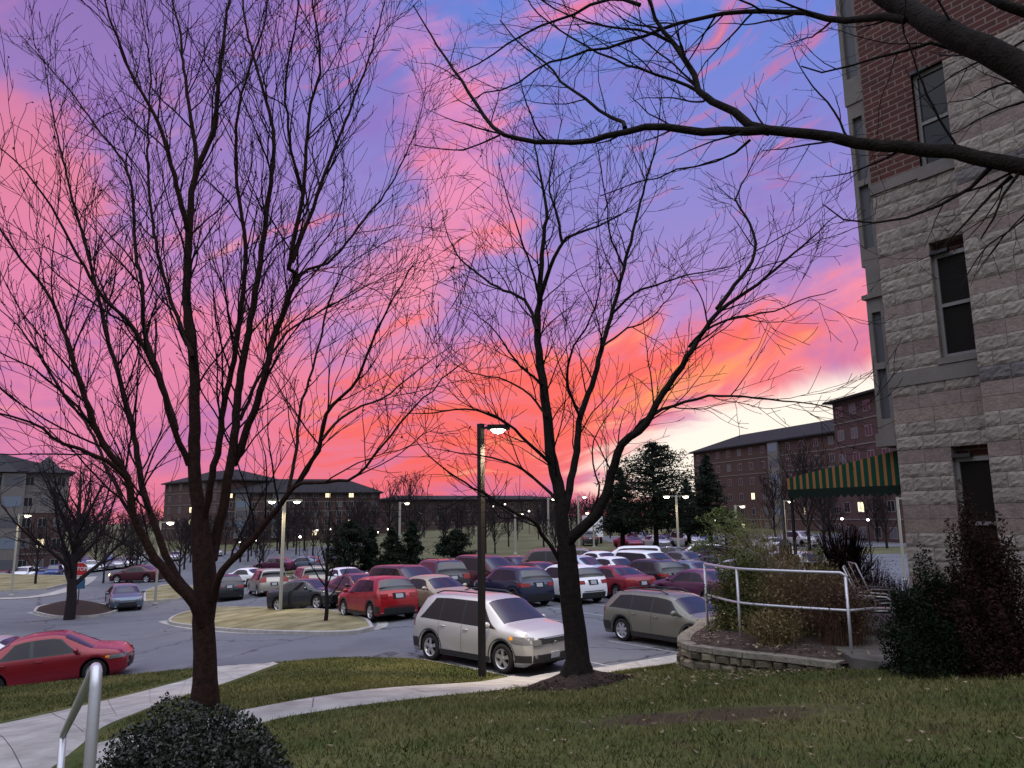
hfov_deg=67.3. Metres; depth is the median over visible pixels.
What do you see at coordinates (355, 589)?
side window
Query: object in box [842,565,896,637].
patio chair
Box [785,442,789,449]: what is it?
window
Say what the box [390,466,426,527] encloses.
bare tree
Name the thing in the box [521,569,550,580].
rear window
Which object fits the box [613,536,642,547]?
sedan
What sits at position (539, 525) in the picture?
bare tree
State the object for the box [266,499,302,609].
street lamp
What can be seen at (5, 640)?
sedan
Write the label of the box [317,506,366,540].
bare tree
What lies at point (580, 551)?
sedan
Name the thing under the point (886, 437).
bay window
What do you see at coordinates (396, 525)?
bare tree
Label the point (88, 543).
bare tree
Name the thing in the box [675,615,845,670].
retaining wall
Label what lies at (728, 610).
evergreen shrub
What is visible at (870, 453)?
window
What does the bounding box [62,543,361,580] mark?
car park
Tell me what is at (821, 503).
bare tree
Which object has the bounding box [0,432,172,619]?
bare tree
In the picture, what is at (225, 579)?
rear window
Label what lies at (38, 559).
bare tree
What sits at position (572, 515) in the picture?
bare tree
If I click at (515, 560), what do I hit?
sedan
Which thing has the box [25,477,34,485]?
window
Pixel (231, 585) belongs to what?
crossover
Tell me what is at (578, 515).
street lamp
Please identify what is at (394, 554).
juniper tree
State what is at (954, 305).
window
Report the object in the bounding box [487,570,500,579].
side window
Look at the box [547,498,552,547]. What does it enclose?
street lamp
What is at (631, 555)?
minivan
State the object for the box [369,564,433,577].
minivan
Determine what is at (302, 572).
minivan
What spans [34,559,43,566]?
window
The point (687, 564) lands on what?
sedan
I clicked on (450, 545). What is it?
juniper tree
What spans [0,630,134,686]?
sedan
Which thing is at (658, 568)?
crossover
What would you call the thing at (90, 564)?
suv
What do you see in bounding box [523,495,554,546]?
bare tree
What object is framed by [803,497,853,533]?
bare tree
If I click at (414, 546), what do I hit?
juniper tree
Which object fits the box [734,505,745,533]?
street lamp
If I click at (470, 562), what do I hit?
minivan
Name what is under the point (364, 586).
side window
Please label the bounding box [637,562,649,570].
side window
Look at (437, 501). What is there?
bare tree
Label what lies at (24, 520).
window
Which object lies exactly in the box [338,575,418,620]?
crossover
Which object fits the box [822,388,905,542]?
dormitory
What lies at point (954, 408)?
stone building
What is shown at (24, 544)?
window
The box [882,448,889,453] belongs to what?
window
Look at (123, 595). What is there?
sedan
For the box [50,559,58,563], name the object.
window
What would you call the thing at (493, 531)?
bare tree
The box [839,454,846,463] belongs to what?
window
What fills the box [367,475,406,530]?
bare tree
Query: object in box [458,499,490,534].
bare tree
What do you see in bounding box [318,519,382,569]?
juniper tree
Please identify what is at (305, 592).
sedan
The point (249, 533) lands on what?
bare tree
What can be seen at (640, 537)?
suv
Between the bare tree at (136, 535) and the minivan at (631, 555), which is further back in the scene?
the bare tree at (136, 535)
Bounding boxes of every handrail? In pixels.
[57,662,101,767]
[703,563,894,649]
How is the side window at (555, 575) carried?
in the crossover at (593, 584)
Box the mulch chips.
[521,673,634,691]
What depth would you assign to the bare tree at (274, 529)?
138.30 m
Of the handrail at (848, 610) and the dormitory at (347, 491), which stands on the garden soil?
the handrail at (848, 610)
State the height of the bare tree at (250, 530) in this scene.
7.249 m
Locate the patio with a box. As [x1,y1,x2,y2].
[834,613,934,668]
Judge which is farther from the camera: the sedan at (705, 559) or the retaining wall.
the sedan at (705, 559)
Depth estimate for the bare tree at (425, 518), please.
153.19 m
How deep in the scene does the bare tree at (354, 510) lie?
83.14 m
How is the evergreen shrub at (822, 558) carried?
on the garden soil
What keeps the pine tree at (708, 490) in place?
on the ground at (526, 542)
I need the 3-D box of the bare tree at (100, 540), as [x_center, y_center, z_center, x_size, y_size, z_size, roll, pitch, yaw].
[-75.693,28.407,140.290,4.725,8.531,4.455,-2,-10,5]
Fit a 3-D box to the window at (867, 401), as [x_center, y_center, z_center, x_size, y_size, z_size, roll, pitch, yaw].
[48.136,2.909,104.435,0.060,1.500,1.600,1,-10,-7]
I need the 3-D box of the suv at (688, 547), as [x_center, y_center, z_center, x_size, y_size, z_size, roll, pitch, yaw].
[13.448,12.279,55.121,4.697,1.842,2.323,-2,-10,8]
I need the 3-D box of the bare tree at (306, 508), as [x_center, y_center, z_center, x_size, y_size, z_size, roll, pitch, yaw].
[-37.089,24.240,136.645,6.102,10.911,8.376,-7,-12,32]
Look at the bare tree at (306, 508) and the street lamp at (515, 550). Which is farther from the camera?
the bare tree at (306, 508)
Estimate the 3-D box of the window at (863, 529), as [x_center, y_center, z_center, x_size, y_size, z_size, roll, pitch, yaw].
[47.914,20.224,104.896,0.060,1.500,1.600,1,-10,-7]
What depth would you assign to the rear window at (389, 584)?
29.74 m
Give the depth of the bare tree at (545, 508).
146.21 m
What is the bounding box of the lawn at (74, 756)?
[0,658,1023,767]
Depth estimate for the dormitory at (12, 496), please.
123.08 m
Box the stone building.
[835,0,1023,648]
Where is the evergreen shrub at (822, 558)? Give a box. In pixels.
[805,540,863,627]
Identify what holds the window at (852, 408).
in the dormitory at (859, 434)
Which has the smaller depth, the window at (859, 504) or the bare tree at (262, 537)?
the window at (859, 504)
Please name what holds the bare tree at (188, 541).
on the ground at (526, 542)
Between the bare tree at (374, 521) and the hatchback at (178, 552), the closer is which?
the bare tree at (374, 521)
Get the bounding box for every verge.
[0,573,78,589]
[146,585,192,600]
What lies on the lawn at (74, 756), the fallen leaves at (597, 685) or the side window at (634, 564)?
the fallen leaves at (597, 685)
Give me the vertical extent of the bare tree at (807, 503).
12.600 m
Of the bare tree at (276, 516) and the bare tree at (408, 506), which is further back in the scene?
the bare tree at (276, 516)
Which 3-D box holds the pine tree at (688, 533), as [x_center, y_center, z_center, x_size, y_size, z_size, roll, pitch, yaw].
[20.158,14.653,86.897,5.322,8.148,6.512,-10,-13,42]
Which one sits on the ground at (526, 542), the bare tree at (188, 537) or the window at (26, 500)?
the bare tree at (188, 537)
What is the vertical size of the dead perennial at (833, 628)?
1.151 m
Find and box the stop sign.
[77,562,87,603]
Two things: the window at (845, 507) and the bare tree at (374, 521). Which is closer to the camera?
the window at (845, 507)
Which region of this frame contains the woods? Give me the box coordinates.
[66,490,681,533]
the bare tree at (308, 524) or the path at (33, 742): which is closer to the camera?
the path at (33, 742)
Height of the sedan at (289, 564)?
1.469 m
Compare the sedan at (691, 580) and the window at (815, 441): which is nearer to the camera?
the sedan at (691, 580)
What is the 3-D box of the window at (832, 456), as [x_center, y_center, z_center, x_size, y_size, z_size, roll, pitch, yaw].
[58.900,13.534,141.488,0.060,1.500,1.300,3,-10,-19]
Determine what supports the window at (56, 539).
in the dormitory at (12, 496)
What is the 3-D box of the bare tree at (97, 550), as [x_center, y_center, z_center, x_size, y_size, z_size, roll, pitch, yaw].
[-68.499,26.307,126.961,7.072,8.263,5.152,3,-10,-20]
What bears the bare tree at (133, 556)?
on the car park at (152, 640)
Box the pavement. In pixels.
[0,576,96,598]
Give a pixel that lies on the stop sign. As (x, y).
(82, 567)
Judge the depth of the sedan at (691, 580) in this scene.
33.13 m
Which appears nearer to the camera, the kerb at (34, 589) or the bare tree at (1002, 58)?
the bare tree at (1002, 58)
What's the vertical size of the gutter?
1.322 m
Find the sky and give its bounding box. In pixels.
[0,0,873,523]
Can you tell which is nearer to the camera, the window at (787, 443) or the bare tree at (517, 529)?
the bare tree at (517, 529)
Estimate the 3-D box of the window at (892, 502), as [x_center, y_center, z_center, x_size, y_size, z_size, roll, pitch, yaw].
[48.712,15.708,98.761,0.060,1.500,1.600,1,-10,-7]
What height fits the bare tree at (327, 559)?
5.906 m
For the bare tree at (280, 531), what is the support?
on the ground at (526, 542)
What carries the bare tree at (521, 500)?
on the ground at (526, 542)
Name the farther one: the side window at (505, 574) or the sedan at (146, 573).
the sedan at (146, 573)
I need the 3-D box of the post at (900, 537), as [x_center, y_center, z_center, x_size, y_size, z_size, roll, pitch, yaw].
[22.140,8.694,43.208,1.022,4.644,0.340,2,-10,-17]
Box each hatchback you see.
[170,551,182,559]
[286,556,324,570]
[328,573,371,605]
[577,555,602,566]
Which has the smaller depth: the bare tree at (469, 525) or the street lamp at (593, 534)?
the street lamp at (593, 534)
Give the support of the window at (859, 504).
in the dormitory at (859, 434)
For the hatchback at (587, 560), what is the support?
on the car park at (152, 640)
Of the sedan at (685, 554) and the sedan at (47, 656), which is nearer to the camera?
the sedan at (47, 656)
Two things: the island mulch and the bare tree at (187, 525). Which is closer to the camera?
the island mulch
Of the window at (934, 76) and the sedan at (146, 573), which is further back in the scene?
the sedan at (146, 573)
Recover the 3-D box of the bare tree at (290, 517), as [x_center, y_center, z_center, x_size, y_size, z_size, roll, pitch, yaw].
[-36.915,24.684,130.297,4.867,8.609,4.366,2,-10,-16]
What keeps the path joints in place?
on the path at (33, 742)
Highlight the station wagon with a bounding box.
[603,586,724,642]
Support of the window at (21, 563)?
in the dormitory at (12, 496)
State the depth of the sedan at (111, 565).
120.98 m
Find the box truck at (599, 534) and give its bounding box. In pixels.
[582,516,602,543]
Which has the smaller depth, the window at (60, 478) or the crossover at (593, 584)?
the crossover at (593, 584)
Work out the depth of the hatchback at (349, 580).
36.32 m
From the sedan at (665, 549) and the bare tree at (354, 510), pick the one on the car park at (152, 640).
the sedan at (665, 549)
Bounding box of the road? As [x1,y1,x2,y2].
[598,533,905,548]
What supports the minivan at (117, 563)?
on the car park at (289, 553)
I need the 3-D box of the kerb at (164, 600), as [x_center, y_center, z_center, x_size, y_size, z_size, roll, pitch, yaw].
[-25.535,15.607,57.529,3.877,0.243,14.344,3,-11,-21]
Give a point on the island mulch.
(83, 607)
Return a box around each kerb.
[0,573,79,591]
[33,603,118,618]
[144,584,189,602]
[168,606,373,634]
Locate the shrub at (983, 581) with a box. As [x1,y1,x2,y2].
[927,475,1023,679]
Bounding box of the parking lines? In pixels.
[447,591,859,673]
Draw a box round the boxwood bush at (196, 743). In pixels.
[96,691,292,767]
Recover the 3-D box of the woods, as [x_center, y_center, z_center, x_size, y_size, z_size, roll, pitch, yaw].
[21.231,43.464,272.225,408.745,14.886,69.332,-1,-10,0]
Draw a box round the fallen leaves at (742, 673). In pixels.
[649,665,846,686]
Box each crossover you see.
[219,574,245,598]
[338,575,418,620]
[473,566,554,604]
[544,564,607,601]
[626,558,685,580]
[767,550,823,575]
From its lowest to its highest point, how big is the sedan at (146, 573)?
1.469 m
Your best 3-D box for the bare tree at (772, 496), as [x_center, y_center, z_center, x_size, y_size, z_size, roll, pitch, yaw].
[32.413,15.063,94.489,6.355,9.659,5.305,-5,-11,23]
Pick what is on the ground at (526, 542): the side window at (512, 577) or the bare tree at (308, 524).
the bare tree at (308, 524)
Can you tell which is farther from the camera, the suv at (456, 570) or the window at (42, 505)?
the window at (42, 505)
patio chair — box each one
[802,561,820,576]
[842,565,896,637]
[848,561,898,625]
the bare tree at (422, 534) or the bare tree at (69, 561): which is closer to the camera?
the bare tree at (69, 561)
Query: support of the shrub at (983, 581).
on the lawn at (74, 756)
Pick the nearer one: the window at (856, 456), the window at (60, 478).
the window at (856, 456)
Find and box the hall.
[379,496,554,533]
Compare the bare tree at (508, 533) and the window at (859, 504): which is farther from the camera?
the window at (859, 504)
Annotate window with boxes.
[18,560,26,566]
[19,539,28,548]
[21,518,30,527]
[23,497,32,506]
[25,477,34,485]
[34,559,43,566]
[37,518,46,526]
[39,497,48,506]
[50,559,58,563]
[51,538,60,545]
[57,477,65,485]
[221,577,241,582]
[349,580,361,591]
[359,580,370,591]
[368,581,372,590]
[379,579,414,590]
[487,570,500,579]
[499,570,510,579]
[509,571,515,579]
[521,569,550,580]
[546,568,553,575]
[552,568,557,577]
[578,567,603,577]
[630,562,637,568]
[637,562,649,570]
[649,563,654,570]
[660,561,684,570]
[750,477,753,484]
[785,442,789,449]
[813,438,817,446]
[828,436,833,444]
[829,453,834,461]
[835,0,896,447]
[836,406,842,417]
[838,430,844,440]
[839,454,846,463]
[844,502,850,512]
[849,403,855,414]
[851,427,857,438]
[853,452,859,460]
[857,501,864,512]
[859,527,866,537]
[862,399,869,411]
[865,424,872,435]
[867,449,874,457]
[874,527,881,538]
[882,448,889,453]
[887,500,895,511]
[889,527,897,538]
[910,63,954,180]
[929,247,976,364]
[951,453,1023,593]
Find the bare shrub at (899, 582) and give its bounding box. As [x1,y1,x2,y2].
[868,561,909,613]
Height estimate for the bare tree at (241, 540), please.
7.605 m
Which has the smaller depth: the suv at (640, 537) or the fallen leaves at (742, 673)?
the fallen leaves at (742, 673)
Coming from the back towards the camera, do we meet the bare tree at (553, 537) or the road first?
the road
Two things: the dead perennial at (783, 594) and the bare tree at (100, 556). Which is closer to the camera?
the dead perennial at (783, 594)
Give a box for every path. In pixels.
[0,662,277,767]
[96,654,676,767]
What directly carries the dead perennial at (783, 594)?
on the garden soil
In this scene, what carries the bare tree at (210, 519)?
on the ground at (526, 542)
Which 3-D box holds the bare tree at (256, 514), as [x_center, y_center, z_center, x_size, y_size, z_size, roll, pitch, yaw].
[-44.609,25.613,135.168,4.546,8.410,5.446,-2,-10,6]
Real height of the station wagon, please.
1.608 m
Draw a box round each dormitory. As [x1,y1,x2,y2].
[0,455,75,569]
[161,469,278,544]
[220,479,383,544]
[689,419,841,531]
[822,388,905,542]
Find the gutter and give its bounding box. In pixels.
[158,619,387,633]
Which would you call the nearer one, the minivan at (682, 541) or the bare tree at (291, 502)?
the minivan at (682, 541)
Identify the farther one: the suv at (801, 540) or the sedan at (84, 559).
the sedan at (84, 559)
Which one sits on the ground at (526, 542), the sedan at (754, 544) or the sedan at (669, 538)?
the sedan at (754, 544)
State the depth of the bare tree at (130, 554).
71.27 m
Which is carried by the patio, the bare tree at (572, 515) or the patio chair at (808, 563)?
the patio chair at (808, 563)
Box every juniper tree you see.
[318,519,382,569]
[356,526,381,571]
[366,526,411,570]
[399,520,428,564]
[427,529,476,558]
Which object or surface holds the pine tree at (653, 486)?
on the ground at (526, 542)
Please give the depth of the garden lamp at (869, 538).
58.75 m
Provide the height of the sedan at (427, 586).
1.469 m
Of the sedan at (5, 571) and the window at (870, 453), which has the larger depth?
the sedan at (5, 571)
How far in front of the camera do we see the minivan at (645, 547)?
51.85 m
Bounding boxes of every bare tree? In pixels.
[0,0,538,709]
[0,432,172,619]
[16,522,58,583]
[69,532,100,561]
[83,522,119,559]
[87,519,112,560]
[92,525,130,582]
[113,537,145,567]
[119,526,153,581]
[125,518,151,556]
[127,538,156,564]
[161,513,191,574]
[168,519,190,561]
[171,516,191,569]
[179,520,191,562]
[209,513,215,532]
[213,513,239,554]
[223,518,260,561]
[234,515,262,561]
[241,517,260,555]
[245,509,275,552]
[248,527,274,568]
[251,519,274,561]
[268,504,299,553]
[268,507,286,550]
[270,512,295,549]
[271,519,298,549]
[281,498,314,546]
[281,505,307,554]
[287,491,321,550]
[293,507,331,555]
[303,474,355,620]
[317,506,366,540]
[332,490,375,565]
[339,39,906,677]
[349,491,380,528]
[355,508,385,545]
[357,505,390,537]
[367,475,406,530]
[376,0,1023,300]
[385,511,409,539]
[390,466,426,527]
[396,501,429,541]
[397,485,438,531]
[417,507,432,537]
[429,496,456,535]
[429,498,466,535]
[447,498,472,530]
[449,499,470,531]
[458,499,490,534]
[461,520,474,541]
[467,515,475,538]
[468,490,503,553]
[485,512,510,553]
[486,499,500,528]
[499,503,519,546]
[512,516,523,539]
[513,494,529,529]
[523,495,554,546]
[529,515,545,539]
[534,493,554,533]
[539,512,569,547]
[568,502,590,525]
[568,503,584,529]
[569,499,589,526]
[751,471,795,535]
[760,433,828,550]
[779,449,845,548]
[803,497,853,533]
[814,497,840,526]
[855,494,884,541]
[859,494,901,548]
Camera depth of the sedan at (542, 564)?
39.97 m
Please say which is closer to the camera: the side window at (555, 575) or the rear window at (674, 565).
the side window at (555, 575)
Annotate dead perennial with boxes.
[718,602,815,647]
[738,547,874,638]
[781,566,892,646]
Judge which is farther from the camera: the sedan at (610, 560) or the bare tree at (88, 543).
the bare tree at (88, 543)
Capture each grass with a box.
[171,606,368,630]
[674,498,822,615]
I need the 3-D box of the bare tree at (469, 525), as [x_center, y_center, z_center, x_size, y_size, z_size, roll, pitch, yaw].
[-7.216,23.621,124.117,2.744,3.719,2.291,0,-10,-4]
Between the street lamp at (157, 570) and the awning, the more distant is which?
the street lamp at (157, 570)
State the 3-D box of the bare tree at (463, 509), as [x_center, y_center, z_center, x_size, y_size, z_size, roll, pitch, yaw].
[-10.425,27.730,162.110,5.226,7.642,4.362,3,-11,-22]
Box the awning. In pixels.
[787,450,900,585]
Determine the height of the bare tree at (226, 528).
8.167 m
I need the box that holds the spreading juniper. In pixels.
[871,542,1002,679]
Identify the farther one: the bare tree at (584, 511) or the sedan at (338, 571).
the bare tree at (584, 511)
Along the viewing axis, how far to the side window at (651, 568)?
37.66 m
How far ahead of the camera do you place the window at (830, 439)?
142.06 m
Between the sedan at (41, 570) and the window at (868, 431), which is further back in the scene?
the sedan at (41, 570)
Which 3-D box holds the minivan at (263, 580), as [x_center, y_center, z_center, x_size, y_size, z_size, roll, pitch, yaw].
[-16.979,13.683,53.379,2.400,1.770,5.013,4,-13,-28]
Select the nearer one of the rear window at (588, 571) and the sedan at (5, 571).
the rear window at (588, 571)
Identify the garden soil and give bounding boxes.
[691,619,858,663]
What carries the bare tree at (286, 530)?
on the ground at (526, 542)
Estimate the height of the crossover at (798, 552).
1.649 m
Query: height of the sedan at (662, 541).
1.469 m
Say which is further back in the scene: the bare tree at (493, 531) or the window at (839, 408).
the window at (839, 408)
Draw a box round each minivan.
[14,566,33,573]
[112,556,128,567]
[247,568,287,595]
[287,565,328,581]
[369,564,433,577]
[455,554,514,586]
[610,545,660,553]
[614,550,673,560]
[670,531,702,545]
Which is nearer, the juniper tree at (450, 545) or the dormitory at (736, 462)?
the juniper tree at (450, 545)
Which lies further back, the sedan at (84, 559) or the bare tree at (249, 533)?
the sedan at (84, 559)
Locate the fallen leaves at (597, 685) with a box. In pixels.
[480,664,696,696]
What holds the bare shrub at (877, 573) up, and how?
on the lawn at (74, 756)
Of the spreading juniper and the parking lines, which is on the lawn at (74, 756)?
the spreading juniper
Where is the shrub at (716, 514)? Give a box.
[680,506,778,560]
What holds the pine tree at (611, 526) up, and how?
on the ground at (526, 542)
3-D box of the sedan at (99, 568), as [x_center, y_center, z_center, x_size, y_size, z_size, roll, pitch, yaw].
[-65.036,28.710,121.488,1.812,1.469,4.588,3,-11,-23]
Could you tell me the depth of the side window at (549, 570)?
35.19 m
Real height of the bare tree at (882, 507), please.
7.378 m
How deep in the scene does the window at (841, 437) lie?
110.45 m
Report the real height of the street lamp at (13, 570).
6.039 m
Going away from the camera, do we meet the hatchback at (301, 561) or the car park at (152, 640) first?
the car park at (152, 640)
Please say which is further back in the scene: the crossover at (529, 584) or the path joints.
the crossover at (529, 584)
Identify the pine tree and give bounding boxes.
[592,466,652,546]
[593,441,712,546]
[662,480,707,544]
[674,454,731,541]
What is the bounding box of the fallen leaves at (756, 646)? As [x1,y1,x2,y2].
[685,619,884,656]
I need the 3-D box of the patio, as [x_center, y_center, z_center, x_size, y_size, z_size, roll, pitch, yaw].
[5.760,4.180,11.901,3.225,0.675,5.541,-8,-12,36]
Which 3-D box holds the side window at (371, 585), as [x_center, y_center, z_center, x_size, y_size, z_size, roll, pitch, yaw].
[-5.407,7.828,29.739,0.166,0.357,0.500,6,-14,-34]
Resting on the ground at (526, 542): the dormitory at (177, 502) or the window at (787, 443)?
the dormitory at (177, 502)
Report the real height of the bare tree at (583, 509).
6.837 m
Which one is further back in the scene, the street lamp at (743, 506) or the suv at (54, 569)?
the suv at (54, 569)
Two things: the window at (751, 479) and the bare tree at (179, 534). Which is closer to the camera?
the bare tree at (179, 534)
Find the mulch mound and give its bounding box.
[526,669,630,690]
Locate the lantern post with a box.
[777,500,792,565]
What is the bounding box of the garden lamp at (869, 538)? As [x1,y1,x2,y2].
[867,519,872,562]
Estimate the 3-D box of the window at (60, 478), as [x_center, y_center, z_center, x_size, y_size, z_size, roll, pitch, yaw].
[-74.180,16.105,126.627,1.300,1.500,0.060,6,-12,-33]
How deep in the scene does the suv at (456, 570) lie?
37.62 m
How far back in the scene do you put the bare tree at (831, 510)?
113.51 m
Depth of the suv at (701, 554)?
49.48 m
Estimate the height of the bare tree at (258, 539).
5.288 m
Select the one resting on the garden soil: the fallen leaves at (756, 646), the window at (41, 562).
the fallen leaves at (756, 646)
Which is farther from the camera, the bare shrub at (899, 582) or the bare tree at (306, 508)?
the bare tree at (306, 508)
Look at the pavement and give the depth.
59.10 m
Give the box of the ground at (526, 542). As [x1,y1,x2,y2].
[65,517,906,576]
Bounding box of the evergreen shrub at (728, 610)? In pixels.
[702,538,776,632]
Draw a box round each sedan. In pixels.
[0,570,10,573]
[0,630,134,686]
[0,635,19,648]
[37,567,47,574]
[81,557,90,562]
[96,561,105,569]
[105,583,145,610]
[106,560,114,569]
[109,565,163,582]
[229,567,258,584]
[253,557,295,570]
[266,578,337,609]
[328,567,368,580]
[408,574,472,608]
[504,556,524,565]
[518,561,554,568]
[576,548,592,554]
[582,551,613,557]
[596,556,631,565]
[597,565,655,595]
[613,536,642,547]
[644,535,670,545]
[651,568,744,603]
[659,534,676,545]
[659,546,681,552]
[665,550,698,560]
[678,560,728,573]
[696,555,728,563]
[715,559,781,577]
[752,537,792,550]
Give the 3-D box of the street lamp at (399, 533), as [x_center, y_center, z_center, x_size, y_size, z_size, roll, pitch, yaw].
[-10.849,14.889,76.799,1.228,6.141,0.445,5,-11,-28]
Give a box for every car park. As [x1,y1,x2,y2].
[0,554,909,678]
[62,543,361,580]
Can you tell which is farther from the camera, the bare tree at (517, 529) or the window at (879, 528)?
the bare tree at (517, 529)
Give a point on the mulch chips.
(556, 681)
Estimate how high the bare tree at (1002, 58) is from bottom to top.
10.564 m
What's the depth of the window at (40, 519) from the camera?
124.26 m
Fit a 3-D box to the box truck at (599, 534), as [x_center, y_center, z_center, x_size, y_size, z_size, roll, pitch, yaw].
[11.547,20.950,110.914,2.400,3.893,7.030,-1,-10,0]
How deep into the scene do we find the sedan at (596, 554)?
51.16 m
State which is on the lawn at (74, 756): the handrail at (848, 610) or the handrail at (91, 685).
the handrail at (91, 685)
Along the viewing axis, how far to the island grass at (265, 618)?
32.68 m
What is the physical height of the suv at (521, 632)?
1.842 m
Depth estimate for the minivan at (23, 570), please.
110.47 m
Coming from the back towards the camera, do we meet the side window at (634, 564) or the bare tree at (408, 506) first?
the bare tree at (408, 506)
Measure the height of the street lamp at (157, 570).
5.309 m
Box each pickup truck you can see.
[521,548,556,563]
[581,530,597,545]
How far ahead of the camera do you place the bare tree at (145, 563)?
80.13 m
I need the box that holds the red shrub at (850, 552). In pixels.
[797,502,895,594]
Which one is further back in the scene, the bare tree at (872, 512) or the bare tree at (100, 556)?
the bare tree at (872, 512)
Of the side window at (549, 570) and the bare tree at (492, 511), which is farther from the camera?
the bare tree at (492, 511)
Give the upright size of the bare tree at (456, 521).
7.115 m
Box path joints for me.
[0,671,231,767]
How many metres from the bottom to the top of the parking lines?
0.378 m
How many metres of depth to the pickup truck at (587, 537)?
99.48 m
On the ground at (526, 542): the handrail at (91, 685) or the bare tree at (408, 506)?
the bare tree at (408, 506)
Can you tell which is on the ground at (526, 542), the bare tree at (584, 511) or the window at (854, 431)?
the bare tree at (584, 511)
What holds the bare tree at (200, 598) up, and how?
on the lawn at (74, 756)
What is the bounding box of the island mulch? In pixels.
[37,600,113,615]
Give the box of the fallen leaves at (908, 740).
[327,667,1023,766]
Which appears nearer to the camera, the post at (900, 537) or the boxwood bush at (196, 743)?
the boxwood bush at (196, 743)
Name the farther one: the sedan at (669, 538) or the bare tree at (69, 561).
the sedan at (669, 538)
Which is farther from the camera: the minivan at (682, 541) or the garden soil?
the minivan at (682, 541)
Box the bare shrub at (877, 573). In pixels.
[857,540,902,607]
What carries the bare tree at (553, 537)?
on the car park at (152, 640)
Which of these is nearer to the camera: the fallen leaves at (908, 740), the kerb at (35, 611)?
the fallen leaves at (908, 740)
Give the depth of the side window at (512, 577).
33.14 m
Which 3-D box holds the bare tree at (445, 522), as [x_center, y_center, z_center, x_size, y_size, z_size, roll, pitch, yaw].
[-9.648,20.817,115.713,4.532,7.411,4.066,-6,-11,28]
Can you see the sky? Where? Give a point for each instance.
(837, 360)
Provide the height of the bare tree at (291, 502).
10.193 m
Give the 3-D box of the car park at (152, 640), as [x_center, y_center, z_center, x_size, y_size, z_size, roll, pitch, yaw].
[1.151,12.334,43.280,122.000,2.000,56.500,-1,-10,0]
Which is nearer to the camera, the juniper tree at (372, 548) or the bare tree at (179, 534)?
the juniper tree at (372, 548)
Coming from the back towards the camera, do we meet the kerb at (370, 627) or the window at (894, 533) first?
the window at (894, 533)
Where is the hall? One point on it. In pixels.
(508, 500)
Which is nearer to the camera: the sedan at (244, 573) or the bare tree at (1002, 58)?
the bare tree at (1002, 58)
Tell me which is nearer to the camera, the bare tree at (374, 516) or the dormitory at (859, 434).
the bare tree at (374, 516)
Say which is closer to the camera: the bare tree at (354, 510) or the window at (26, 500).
the bare tree at (354, 510)
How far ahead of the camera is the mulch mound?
11.10 m
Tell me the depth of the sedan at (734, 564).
40.76 m
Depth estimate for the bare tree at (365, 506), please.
135.19 m
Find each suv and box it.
[44,564,62,574]
[85,559,96,571]
[413,587,564,673]
[418,557,470,587]
[628,532,647,544]
[682,542,720,554]
[698,545,752,557]
[782,530,817,546]
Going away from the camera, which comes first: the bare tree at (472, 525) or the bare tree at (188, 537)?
the bare tree at (188, 537)
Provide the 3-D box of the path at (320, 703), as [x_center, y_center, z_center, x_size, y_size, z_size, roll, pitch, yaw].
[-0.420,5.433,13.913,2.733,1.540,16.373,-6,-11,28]
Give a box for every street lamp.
[8,514,30,596]
[152,521,174,604]
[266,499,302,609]
[398,502,409,561]
[477,423,509,677]
[513,513,523,553]
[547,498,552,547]
[577,496,586,547]
[585,512,595,546]
[663,495,688,547]
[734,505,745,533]
[784,500,793,538]
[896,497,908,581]
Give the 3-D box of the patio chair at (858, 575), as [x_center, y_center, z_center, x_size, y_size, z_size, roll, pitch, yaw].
[5.999,3.453,12.693,0.678,1.005,0.554,-2,-10,10]
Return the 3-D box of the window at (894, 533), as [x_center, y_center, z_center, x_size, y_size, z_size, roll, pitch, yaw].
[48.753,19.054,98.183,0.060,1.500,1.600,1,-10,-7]
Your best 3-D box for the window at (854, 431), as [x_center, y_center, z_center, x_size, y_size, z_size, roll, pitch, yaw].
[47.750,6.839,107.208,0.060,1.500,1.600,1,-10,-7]
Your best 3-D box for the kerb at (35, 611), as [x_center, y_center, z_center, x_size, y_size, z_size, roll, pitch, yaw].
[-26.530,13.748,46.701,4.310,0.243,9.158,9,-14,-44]
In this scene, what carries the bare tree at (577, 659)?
on the mulch mound
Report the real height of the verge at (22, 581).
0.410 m

